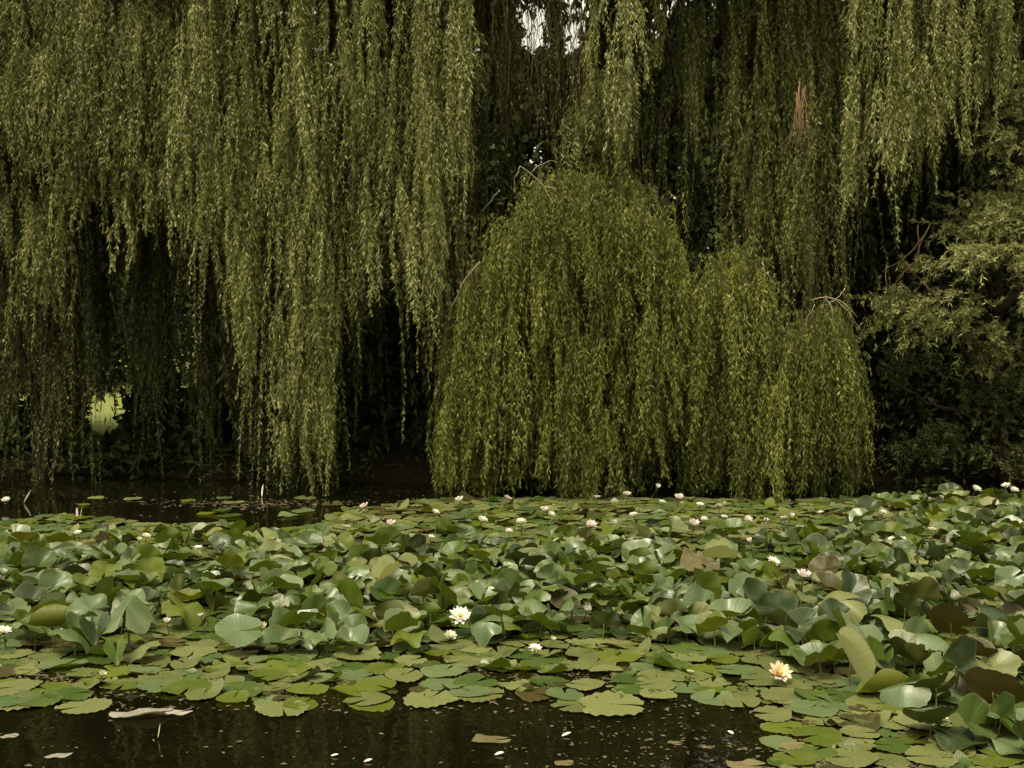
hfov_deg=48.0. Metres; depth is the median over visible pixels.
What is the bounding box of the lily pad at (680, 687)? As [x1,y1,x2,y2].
[670,681,710,692]
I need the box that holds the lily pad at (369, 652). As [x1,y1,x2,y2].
[333,645,380,659]
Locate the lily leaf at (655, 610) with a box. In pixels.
[648,604,668,626]
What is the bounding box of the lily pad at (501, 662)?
[477,657,520,667]
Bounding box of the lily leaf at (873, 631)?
[858,625,896,668]
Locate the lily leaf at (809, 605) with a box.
[800,602,815,617]
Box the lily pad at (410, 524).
[389,522,416,526]
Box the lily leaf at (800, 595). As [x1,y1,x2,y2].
[791,585,816,607]
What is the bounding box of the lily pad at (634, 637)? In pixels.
[628,634,653,640]
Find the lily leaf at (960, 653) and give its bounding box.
[942,634,979,688]
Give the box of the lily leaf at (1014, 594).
[1001,590,1023,608]
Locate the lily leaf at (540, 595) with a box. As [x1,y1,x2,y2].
[533,585,558,602]
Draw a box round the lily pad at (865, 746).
[838,737,875,750]
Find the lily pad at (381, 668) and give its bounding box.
[363,662,401,674]
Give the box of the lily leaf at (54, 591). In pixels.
[41,589,59,599]
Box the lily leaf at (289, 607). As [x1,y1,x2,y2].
[268,601,306,621]
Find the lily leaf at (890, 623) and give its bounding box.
[871,614,903,631]
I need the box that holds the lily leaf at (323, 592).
[309,581,326,596]
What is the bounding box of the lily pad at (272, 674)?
[248,668,285,680]
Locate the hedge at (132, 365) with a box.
[4,251,768,395]
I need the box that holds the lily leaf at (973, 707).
[958,693,996,738]
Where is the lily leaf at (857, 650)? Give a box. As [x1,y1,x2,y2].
[836,626,875,686]
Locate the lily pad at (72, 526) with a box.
[64,524,93,528]
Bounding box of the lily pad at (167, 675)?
[134,671,185,683]
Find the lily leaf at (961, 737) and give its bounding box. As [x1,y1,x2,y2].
[933,725,986,751]
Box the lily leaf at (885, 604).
[868,586,894,622]
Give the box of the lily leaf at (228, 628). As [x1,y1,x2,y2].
[215,613,261,651]
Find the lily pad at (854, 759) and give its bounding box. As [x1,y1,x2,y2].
[825,747,878,767]
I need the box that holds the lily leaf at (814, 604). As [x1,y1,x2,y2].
[812,597,823,606]
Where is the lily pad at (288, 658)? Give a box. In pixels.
[275,654,310,665]
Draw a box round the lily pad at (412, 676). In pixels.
[385,668,422,681]
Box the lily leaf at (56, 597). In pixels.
[37,592,65,604]
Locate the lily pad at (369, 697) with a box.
[343,691,390,705]
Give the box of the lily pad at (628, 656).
[596,651,641,661]
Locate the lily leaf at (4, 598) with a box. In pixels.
[0,593,9,603]
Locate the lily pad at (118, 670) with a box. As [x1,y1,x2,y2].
[84,664,132,677]
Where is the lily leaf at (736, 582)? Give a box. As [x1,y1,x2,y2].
[728,572,754,597]
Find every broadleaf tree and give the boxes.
[5,48,275,385]
[168,11,491,349]
[325,0,643,327]
[520,6,747,319]
[627,12,833,313]
[700,5,1023,397]
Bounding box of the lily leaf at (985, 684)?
[964,667,1023,703]
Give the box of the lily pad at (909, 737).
[891,733,932,743]
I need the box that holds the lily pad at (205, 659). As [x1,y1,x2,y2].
[198,652,222,663]
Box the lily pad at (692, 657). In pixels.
[671,652,706,661]
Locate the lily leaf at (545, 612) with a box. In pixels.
[524,606,549,619]
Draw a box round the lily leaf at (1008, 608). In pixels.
[986,601,1023,617]
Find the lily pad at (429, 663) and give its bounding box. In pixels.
[414,661,440,667]
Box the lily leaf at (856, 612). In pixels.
[818,591,867,626]
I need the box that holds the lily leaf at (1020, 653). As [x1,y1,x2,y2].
[1012,649,1023,658]
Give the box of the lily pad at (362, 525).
[352,524,376,526]
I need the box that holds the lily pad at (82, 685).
[69,679,104,688]
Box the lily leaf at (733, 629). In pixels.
[720,619,758,644]
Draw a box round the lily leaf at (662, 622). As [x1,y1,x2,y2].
[650,614,674,641]
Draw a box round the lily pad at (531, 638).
[517,633,547,640]
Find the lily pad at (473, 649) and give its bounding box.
[457,643,491,652]
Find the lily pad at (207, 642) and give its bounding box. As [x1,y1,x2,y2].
[176,639,218,652]
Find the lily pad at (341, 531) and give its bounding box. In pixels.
[336,529,356,533]
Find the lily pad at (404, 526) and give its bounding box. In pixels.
[392,523,414,529]
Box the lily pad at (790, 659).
[766,654,797,663]
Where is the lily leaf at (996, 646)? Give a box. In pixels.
[985,645,1011,657]
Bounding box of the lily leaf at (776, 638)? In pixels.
[759,629,798,651]
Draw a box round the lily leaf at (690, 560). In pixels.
[680,548,719,571]
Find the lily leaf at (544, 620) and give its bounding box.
[525,606,561,634]
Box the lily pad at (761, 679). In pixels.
[741,673,779,685]
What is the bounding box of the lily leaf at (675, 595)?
[661,591,677,601]
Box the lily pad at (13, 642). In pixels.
[0,638,24,647]
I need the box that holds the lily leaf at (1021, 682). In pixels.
[1012,675,1023,684]
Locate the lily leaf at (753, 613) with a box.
[744,588,763,621]
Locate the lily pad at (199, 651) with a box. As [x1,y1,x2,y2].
[169,646,217,656]
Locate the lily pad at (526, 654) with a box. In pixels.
[502,649,539,658]
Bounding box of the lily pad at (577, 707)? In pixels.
[551,699,585,711]
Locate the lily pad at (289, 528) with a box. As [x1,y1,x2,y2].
[280,526,301,530]
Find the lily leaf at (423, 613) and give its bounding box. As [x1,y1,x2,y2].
[410,610,429,630]
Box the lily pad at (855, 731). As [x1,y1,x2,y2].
[840,725,879,737]
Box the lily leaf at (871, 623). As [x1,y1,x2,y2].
[856,620,874,625]
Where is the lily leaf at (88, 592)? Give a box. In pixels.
[81,587,125,602]
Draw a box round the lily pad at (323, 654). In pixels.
[318,651,342,658]
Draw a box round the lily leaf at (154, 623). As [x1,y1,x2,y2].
[150,616,157,626]
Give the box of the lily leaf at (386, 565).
[371,554,400,581]
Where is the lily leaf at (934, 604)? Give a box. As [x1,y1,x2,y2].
[925,597,967,612]
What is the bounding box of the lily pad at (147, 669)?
[128,666,162,673]
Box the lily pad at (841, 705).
[812,694,853,709]
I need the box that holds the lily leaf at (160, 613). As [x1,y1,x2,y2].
[158,589,171,616]
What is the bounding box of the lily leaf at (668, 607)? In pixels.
[659,597,687,625]
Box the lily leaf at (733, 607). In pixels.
[708,598,752,619]
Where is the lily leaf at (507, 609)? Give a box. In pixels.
[482,603,518,623]
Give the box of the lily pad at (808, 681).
[787,677,822,685]
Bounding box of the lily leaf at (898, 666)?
[875,659,904,672]
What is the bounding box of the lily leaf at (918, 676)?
[903,673,937,696]
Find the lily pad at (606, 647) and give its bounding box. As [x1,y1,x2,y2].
[589,645,624,652]
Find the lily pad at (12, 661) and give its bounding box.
[0,658,24,667]
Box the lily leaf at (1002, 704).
[988,691,1018,736]
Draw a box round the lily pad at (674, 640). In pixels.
[668,637,693,644]
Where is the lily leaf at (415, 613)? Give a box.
[382,600,421,620]
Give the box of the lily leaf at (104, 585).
[93,575,119,596]
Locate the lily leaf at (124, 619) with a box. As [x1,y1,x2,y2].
[114,608,125,634]
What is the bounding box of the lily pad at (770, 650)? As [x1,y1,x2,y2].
[763,646,780,655]
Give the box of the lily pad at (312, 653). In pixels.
[282,648,317,659]
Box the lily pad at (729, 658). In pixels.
[707,653,739,663]
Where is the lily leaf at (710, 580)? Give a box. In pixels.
[694,567,721,599]
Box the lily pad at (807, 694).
[793,687,828,699]
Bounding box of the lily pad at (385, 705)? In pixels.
[346,699,394,711]
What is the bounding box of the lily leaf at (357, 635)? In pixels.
[335,624,368,649]
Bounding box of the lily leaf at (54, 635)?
[41,627,61,652]
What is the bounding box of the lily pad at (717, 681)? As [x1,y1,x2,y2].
[696,677,727,686]
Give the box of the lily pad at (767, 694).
[760,689,804,700]
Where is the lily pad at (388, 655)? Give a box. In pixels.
[379,652,399,658]
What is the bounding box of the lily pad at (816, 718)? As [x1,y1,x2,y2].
[803,715,843,724]
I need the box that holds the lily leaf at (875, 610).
[865,608,880,624]
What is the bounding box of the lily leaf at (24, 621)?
[15,616,47,642]
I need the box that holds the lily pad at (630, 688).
[614,683,653,694]
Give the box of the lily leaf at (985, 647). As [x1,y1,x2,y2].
[950,635,998,655]
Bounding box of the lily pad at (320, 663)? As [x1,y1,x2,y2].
[303,657,339,670]
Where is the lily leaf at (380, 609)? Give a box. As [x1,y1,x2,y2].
[374,600,410,634]
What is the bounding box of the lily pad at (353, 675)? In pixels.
[338,670,385,682]
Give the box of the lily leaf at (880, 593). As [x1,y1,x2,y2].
[876,585,900,600]
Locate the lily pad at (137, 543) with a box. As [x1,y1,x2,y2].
[129,541,147,545]
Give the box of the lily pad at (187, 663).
[170,656,201,668]
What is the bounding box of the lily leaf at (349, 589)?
[335,578,375,614]
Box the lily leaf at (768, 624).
[762,621,777,634]
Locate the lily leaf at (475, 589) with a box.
[467,582,497,606]
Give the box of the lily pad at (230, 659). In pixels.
[213,656,245,666]
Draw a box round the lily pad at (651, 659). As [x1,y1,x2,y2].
[640,652,672,663]
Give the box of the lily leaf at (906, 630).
[902,627,917,637]
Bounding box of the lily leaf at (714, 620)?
[695,610,730,647]
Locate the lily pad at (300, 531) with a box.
[289,529,305,534]
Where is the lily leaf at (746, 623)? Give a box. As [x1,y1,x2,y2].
[737,616,766,631]
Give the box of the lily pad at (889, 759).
[873,754,910,767]
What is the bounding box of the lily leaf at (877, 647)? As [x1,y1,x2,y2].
[867,635,893,662]
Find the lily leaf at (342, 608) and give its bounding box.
[326,599,352,629]
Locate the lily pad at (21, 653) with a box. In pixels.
[0,649,34,658]
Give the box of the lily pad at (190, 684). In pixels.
[161,678,211,694]
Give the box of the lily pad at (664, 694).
[640,688,676,698]
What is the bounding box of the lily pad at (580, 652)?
[565,646,604,657]
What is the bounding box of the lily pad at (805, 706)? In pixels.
[785,699,838,717]
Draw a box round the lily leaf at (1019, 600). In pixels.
[997,591,1023,606]
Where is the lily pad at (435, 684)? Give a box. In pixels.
[419,678,465,690]
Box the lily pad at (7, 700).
[0,689,34,706]
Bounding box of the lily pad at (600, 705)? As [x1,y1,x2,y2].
[580,690,643,715]
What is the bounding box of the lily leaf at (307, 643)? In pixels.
[286,637,312,651]
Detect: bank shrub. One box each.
[0,395,96,451]
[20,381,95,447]
[57,428,237,465]
[110,376,185,445]
[165,382,237,444]
[269,341,433,448]
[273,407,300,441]
[321,262,530,447]
[497,308,747,448]
[742,148,1023,455]
[981,281,1023,441]
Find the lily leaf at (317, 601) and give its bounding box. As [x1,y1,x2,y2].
[299,594,326,624]
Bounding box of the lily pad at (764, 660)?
[741,655,776,664]
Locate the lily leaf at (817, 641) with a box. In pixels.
[788,640,822,667]
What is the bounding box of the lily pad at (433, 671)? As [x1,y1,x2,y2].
[420,664,467,677]
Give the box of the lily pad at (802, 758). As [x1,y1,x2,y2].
[770,750,819,764]
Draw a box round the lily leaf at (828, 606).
[817,597,850,620]
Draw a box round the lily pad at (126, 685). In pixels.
[99,677,138,689]
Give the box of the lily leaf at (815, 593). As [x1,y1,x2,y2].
[797,583,818,603]
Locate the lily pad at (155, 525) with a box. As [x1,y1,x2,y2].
[147,523,169,526]
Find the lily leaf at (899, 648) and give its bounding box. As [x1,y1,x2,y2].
[870,642,905,654]
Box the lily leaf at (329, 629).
[309,617,335,653]
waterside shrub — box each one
[251,437,351,487]
[599,482,631,496]
[765,452,867,496]
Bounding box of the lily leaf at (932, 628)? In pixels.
[899,619,937,632]
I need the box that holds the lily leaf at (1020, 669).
[1017,660,1023,675]
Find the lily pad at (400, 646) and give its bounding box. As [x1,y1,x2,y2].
[392,640,427,653]
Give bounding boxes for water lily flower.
[0,625,11,646]
[1,497,9,506]
[73,530,80,542]
[98,670,106,685]
[142,532,149,544]
[163,617,170,634]
[193,545,202,558]
[198,613,205,633]
[259,621,266,631]
[360,502,367,511]
[386,519,394,525]
[432,508,439,518]
[444,629,456,640]
[449,605,470,626]
[455,496,462,506]
[478,516,486,528]
[502,495,511,508]
[517,518,525,535]
[529,643,541,653]
[540,506,547,518]
[583,604,591,622]
[586,519,596,529]
[623,491,630,505]
[630,512,637,523]
[675,493,683,507]
[690,518,699,536]
[715,504,722,517]
[745,515,752,521]
[746,537,752,556]
[768,556,780,565]
[769,660,792,682]
[797,568,811,603]
[928,527,936,546]
[970,485,981,497]
[1001,482,1010,487]
[1010,486,1019,496]
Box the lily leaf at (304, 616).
[287,609,317,628]
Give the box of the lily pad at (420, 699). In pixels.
[403,689,458,707]
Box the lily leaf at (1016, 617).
[1007,611,1023,646]
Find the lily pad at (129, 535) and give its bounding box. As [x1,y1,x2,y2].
[126,532,151,538]
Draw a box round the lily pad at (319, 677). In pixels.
[306,670,341,682]
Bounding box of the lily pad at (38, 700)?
[15,691,62,706]
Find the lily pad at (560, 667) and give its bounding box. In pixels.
[536,663,572,672]
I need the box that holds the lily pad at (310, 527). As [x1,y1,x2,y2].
[297,526,318,531]
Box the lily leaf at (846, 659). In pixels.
[831,652,851,664]
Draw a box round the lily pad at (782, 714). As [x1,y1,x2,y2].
[753,705,791,721]
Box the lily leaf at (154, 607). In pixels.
[149,602,158,631]
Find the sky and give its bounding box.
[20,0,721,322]
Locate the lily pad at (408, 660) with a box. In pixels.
[394,654,426,665]
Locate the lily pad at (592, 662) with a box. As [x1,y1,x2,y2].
[577,656,616,666]
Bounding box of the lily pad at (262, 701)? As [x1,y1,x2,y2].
[253,695,290,706]
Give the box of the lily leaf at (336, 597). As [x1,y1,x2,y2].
[326,594,351,620]
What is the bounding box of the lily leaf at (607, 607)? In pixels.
[601,602,631,621]
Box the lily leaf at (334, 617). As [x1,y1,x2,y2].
[320,612,343,644]
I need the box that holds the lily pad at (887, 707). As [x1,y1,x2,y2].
[877,703,914,713]
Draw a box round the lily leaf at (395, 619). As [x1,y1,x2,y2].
[383,608,417,631]
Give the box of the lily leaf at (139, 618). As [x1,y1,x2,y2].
[101,594,153,652]
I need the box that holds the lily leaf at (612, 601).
[590,597,617,610]
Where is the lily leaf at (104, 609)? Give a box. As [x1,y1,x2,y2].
[69,598,106,611]
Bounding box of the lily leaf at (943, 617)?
[929,603,973,641]
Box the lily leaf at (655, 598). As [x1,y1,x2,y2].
[637,590,671,615]
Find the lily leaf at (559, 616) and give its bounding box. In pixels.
[547,603,564,620]
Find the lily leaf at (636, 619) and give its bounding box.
[630,606,651,636]
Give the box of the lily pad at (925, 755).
[905,745,958,766]
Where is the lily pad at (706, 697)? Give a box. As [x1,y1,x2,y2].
[691,689,733,705]
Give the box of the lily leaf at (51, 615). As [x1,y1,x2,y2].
[18,602,68,629]
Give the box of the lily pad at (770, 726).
[760,721,801,733]
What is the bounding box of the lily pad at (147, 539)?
[139,537,154,542]
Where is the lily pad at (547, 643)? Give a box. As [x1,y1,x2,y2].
[539,640,569,647]
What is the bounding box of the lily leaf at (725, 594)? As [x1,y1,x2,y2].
[719,590,733,598]
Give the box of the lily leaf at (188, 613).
[161,592,205,628]
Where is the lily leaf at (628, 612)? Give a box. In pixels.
[620,610,643,624]
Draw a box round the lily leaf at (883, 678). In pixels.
[856,668,908,691]
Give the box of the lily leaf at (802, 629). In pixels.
[786,627,810,644]
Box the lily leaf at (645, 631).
[626,624,650,642]
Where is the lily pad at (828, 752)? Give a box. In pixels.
[790,743,837,759]
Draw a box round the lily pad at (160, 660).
[139,656,170,665]
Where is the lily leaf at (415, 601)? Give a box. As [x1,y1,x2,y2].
[401,591,420,605]
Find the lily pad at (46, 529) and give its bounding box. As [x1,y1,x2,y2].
[34,527,62,531]
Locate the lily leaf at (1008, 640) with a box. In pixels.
[999,634,1023,651]
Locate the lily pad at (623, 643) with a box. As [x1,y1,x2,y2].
[600,638,638,649]
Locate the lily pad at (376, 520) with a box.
[367,516,384,524]
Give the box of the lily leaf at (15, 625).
[9,622,25,637]
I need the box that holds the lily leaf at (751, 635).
[738,626,761,651]
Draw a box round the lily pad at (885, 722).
[879,710,913,730]
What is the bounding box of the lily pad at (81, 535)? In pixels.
[72,532,92,537]
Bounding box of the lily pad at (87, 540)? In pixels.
[80,539,95,543]
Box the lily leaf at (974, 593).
[950,583,989,603]
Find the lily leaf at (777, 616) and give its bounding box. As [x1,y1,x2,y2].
[761,608,797,627]
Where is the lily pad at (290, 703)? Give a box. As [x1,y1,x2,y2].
[283,697,317,709]
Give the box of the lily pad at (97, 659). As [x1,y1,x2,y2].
[85,654,112,664]
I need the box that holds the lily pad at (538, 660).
[520,655,567,667]
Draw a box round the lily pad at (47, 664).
[37,658,87,669]
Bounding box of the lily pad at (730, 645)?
[699,637,741,651]
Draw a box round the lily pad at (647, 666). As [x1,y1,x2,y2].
[629,663,660,673]
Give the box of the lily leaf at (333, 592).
[321,588,339,614]
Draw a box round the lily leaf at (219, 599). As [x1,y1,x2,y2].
[205,588,226,611]
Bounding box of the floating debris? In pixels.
[0,491,1023,767]
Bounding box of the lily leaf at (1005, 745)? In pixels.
[989,736,1023,754]
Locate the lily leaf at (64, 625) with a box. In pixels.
[61,616,93,628]
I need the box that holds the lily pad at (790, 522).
[776,520,802,524]
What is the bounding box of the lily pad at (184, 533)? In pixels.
[181,532,191,536]
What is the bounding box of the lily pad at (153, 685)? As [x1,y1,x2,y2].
[136,679,179,692]
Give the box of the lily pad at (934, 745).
[925,738,975,757]
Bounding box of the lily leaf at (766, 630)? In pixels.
[760,625,783,634]
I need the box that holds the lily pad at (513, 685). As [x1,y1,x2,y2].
[503,680,539,690]
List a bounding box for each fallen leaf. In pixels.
[0,733,18,737]
[44,753,71,757]
[109,708,173,717]
[164,708,192,714]
[472,734,510,742]
[554,760,572,765]
[668,741,680,744]
[726,759,769,767]
[779,742,813,748]
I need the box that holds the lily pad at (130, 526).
[116,524,132,529]
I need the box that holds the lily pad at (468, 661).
[444,656,483,667]
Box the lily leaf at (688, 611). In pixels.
[682,604,692,614]
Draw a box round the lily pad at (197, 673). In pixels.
[172,668,201,678]
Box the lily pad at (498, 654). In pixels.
[477,645,519,658]
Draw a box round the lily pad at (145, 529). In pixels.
[129,524,150,532]
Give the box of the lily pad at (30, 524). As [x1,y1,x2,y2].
[23,523,37,525]
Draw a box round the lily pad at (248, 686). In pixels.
[218,681,264,697]
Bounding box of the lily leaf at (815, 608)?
[808,605,831,619]
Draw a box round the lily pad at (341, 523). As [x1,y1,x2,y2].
[330,523,352,525]
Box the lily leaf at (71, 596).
[65,592,98,609]
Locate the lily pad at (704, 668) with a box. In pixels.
[681,663,721,676]
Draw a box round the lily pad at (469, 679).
[452,673,496,690]
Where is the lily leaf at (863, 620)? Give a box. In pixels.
[861,615,865,624]
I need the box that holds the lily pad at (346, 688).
[329,683,368,696]
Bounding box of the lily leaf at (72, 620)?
[66,611,96,650]
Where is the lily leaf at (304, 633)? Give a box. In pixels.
[299,629,313,637]
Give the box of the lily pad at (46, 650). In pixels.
[27,647,72,658]
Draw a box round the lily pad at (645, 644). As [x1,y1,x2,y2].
[619,637,650,652]
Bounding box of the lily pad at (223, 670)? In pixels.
[198,662,229,679]
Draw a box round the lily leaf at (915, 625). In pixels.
[903,616,928,634]
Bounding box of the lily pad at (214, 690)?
[184,678,223,699]
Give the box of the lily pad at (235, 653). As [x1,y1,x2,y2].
[222,649,258,657]
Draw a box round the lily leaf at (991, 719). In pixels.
[984,712,999,727]
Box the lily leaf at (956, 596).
[939,585,967,603]
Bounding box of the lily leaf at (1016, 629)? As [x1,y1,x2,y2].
[998,618,1023,651]
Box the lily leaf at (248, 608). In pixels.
[234,596,278,619]
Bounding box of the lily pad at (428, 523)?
[420,522,435,524]
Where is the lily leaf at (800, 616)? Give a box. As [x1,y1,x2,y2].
[784,607,829,631]
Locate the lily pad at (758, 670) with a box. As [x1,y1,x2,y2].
[750,664,771,675]
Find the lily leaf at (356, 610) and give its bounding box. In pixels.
[350,607,377,620]
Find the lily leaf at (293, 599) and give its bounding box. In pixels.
[283,590,300,604]
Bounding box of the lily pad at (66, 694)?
[45,687,93,699]
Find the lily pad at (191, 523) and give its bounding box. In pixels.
[180,522,203,525]
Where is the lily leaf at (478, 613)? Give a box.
[467,605,498,625]
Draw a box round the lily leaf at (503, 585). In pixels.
[494,578,519,597]
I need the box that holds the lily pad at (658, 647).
[650,643,668,651]
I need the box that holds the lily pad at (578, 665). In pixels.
[562,660,590,669]
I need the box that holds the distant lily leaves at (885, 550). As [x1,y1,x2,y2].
[0,482,1023,721]
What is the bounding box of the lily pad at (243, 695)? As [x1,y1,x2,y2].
[216,690,249,702]
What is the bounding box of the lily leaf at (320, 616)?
[315,607,326,619]
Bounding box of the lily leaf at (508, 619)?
[503,614,533,633]
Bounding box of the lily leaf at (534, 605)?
[512,599,551,621]
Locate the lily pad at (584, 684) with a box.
[566,678,604,690]
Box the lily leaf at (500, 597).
[487,589,508,605]
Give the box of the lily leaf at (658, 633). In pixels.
[650,626,680,643]
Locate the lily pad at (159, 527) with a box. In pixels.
[153,523,165,531]
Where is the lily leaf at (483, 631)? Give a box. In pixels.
[470,614,501,647]
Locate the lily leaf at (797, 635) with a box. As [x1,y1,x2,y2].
[784,625,814,644]
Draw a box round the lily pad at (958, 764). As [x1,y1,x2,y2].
[919,761,971,767]
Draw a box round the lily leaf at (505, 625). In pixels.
[495,621,523,639]
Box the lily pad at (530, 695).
[515,686,549,701]
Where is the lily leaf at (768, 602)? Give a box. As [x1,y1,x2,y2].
[755,589,797,616]
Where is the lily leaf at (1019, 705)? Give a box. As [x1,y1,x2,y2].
[988,694,1023,719]
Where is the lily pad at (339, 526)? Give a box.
[331,524,357,529]
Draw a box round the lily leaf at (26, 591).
[9,582,47,605]
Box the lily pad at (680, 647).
[664,641,707,654]
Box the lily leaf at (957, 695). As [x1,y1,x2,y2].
[930,687,966,703]
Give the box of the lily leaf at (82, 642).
[49,629,92,654]
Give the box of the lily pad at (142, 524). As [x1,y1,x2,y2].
[133,522,160,525]
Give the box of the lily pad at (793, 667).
[779,660,814,673]
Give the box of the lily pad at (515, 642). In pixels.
[499,638,539,646]
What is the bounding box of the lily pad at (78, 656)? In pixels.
[63,652,93,661]
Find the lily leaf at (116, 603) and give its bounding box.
[111,595,154,613]
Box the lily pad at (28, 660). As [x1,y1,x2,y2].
[16,654,60,665]
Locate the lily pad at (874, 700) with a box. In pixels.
[845,695,883,710]
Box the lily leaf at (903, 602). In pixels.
[893,592,920,620]
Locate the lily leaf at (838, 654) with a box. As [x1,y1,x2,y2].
[825,648,844,672]
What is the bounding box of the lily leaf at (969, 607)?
[957,604,977,617]
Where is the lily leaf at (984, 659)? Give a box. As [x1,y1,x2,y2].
[981,656,989,663]
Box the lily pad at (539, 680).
[528,675,568,688]
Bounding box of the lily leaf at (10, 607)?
[0,597,30,621]
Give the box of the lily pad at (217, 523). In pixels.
[207,521,220,525]
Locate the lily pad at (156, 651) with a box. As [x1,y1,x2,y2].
[150,649,174,656]
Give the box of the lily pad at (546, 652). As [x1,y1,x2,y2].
[531,649,562,656]
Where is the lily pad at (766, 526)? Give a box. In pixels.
[755,524,776,527]
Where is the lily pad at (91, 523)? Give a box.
[80,522,98,525]
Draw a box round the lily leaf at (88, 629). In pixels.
[79,611,109,644]
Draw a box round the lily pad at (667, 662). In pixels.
[653,656,692,670]
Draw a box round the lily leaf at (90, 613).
[78,611,107,616]
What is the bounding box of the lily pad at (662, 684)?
[635,676,675,690]
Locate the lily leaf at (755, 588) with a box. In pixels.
[736,577,766,618]
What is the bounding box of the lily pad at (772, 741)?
[759,735,796,751]
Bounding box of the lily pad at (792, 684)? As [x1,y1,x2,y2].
[770,680,812,693]
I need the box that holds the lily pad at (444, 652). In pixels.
[422,649,465,657]
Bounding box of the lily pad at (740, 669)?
[715,664,754,674]
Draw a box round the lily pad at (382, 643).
[361,640,389,647]
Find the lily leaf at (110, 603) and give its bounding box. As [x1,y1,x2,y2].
[108,600,112,609]
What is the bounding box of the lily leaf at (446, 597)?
[429,576,457,608]
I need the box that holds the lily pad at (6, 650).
[0,646,15,654]
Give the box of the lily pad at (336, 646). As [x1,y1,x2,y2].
[325,641,360,650]
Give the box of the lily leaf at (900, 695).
[877,681,931,707]
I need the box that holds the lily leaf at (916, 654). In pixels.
[901,642,930,674]
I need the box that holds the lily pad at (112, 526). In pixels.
[109,523,115,529]
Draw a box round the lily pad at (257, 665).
[236,662,265,669]
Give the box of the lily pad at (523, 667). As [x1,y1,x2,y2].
[507,663,544,669]
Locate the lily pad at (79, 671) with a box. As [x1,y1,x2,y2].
[66,667,97,676]
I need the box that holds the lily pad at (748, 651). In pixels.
[731,645,762,655]
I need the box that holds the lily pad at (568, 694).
[546,687,583,699]
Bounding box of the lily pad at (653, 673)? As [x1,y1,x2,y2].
[637,669,675,678]
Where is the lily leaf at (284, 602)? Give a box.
[263,593,289,607]
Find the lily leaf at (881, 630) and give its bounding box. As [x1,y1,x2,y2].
[878,627,889,642]
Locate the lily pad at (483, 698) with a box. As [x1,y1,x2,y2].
[458,687,503,701]
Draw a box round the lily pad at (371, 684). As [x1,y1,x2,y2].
[355,678,395,691]
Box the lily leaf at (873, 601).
[865,598,881,619]
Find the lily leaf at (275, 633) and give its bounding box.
[256,624,302,651]
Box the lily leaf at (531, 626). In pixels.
[519,621,542,637]
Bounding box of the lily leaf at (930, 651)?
[918,643,933,653]
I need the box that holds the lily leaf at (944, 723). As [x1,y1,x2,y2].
[918,720,952,733]
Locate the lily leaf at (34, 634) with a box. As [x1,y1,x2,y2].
[23,628,51,650]
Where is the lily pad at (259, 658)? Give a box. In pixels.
[246,655,280,662]
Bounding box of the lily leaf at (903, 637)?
[885,629,916,664]
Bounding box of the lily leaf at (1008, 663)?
[976,648,1021,676]
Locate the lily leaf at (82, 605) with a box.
[66,593,106,626]
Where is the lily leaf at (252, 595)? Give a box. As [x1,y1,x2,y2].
[240,585,275,613]
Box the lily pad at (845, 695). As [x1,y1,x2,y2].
[822,687,862,701]
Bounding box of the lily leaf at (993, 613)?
[974,605,1007,620]
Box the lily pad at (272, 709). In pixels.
[255,701,308,716]
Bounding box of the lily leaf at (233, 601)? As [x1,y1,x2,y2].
[230,594,242,604]
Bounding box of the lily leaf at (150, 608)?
[148,602,155,613]
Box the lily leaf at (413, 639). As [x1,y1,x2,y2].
[388,629,428,649]
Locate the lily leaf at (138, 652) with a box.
[128,641,160,662]
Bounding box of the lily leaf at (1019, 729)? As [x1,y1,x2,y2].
[1013,720,1023,740]
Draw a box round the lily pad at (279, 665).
[264,660,311,675]
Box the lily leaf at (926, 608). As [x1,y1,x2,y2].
[907,600,931,617]
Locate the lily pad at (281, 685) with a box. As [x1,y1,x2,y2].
[253,681,291,691]
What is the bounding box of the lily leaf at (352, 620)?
[335,614,367,637]
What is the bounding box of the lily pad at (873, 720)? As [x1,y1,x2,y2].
[834,712,881,729]
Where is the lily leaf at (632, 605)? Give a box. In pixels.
[619,599,650,613]
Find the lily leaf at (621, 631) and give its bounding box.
[604,624,631,639]
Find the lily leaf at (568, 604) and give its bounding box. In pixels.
[559,593,597,620]
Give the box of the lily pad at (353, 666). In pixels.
[330,662,365,671]
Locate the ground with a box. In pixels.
[0,336,1023,482]
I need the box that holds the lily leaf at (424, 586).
[409,576,440,603]
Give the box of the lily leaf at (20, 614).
[10,609,27,629]
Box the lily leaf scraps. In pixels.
[0,497,1023,767]
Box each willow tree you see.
[0,0,307,483]
[59,0,595,501]
[422,40,889,502]
[455,0,1023,439]
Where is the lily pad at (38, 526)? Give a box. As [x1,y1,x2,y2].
[29,525,47,528]
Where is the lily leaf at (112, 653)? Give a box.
[103,639,125,665]
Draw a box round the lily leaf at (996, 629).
[987,616,1012,644]
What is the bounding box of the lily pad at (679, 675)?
[662,669,708,680]
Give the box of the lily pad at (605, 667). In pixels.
[589,664,622,671]
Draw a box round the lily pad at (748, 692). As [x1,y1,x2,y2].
[721,686,757,696]
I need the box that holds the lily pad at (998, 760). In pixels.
[968,748,1023,767]
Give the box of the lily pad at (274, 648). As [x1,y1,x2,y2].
[264,644,294,651]
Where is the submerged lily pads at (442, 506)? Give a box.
[0,490,1023,767]
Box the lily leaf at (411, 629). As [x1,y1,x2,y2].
[402,621,420,632]
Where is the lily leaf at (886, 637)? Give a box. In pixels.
[882,633,889,644]
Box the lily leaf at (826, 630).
[805,619,839,643]
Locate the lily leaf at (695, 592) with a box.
[682,583,713,607]
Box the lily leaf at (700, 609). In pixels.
[689,601,711,621]
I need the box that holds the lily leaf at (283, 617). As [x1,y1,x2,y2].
[269,607,297,626]
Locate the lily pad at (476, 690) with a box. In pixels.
[449,685,490,696]
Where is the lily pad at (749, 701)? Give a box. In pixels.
[723,695,760,706]

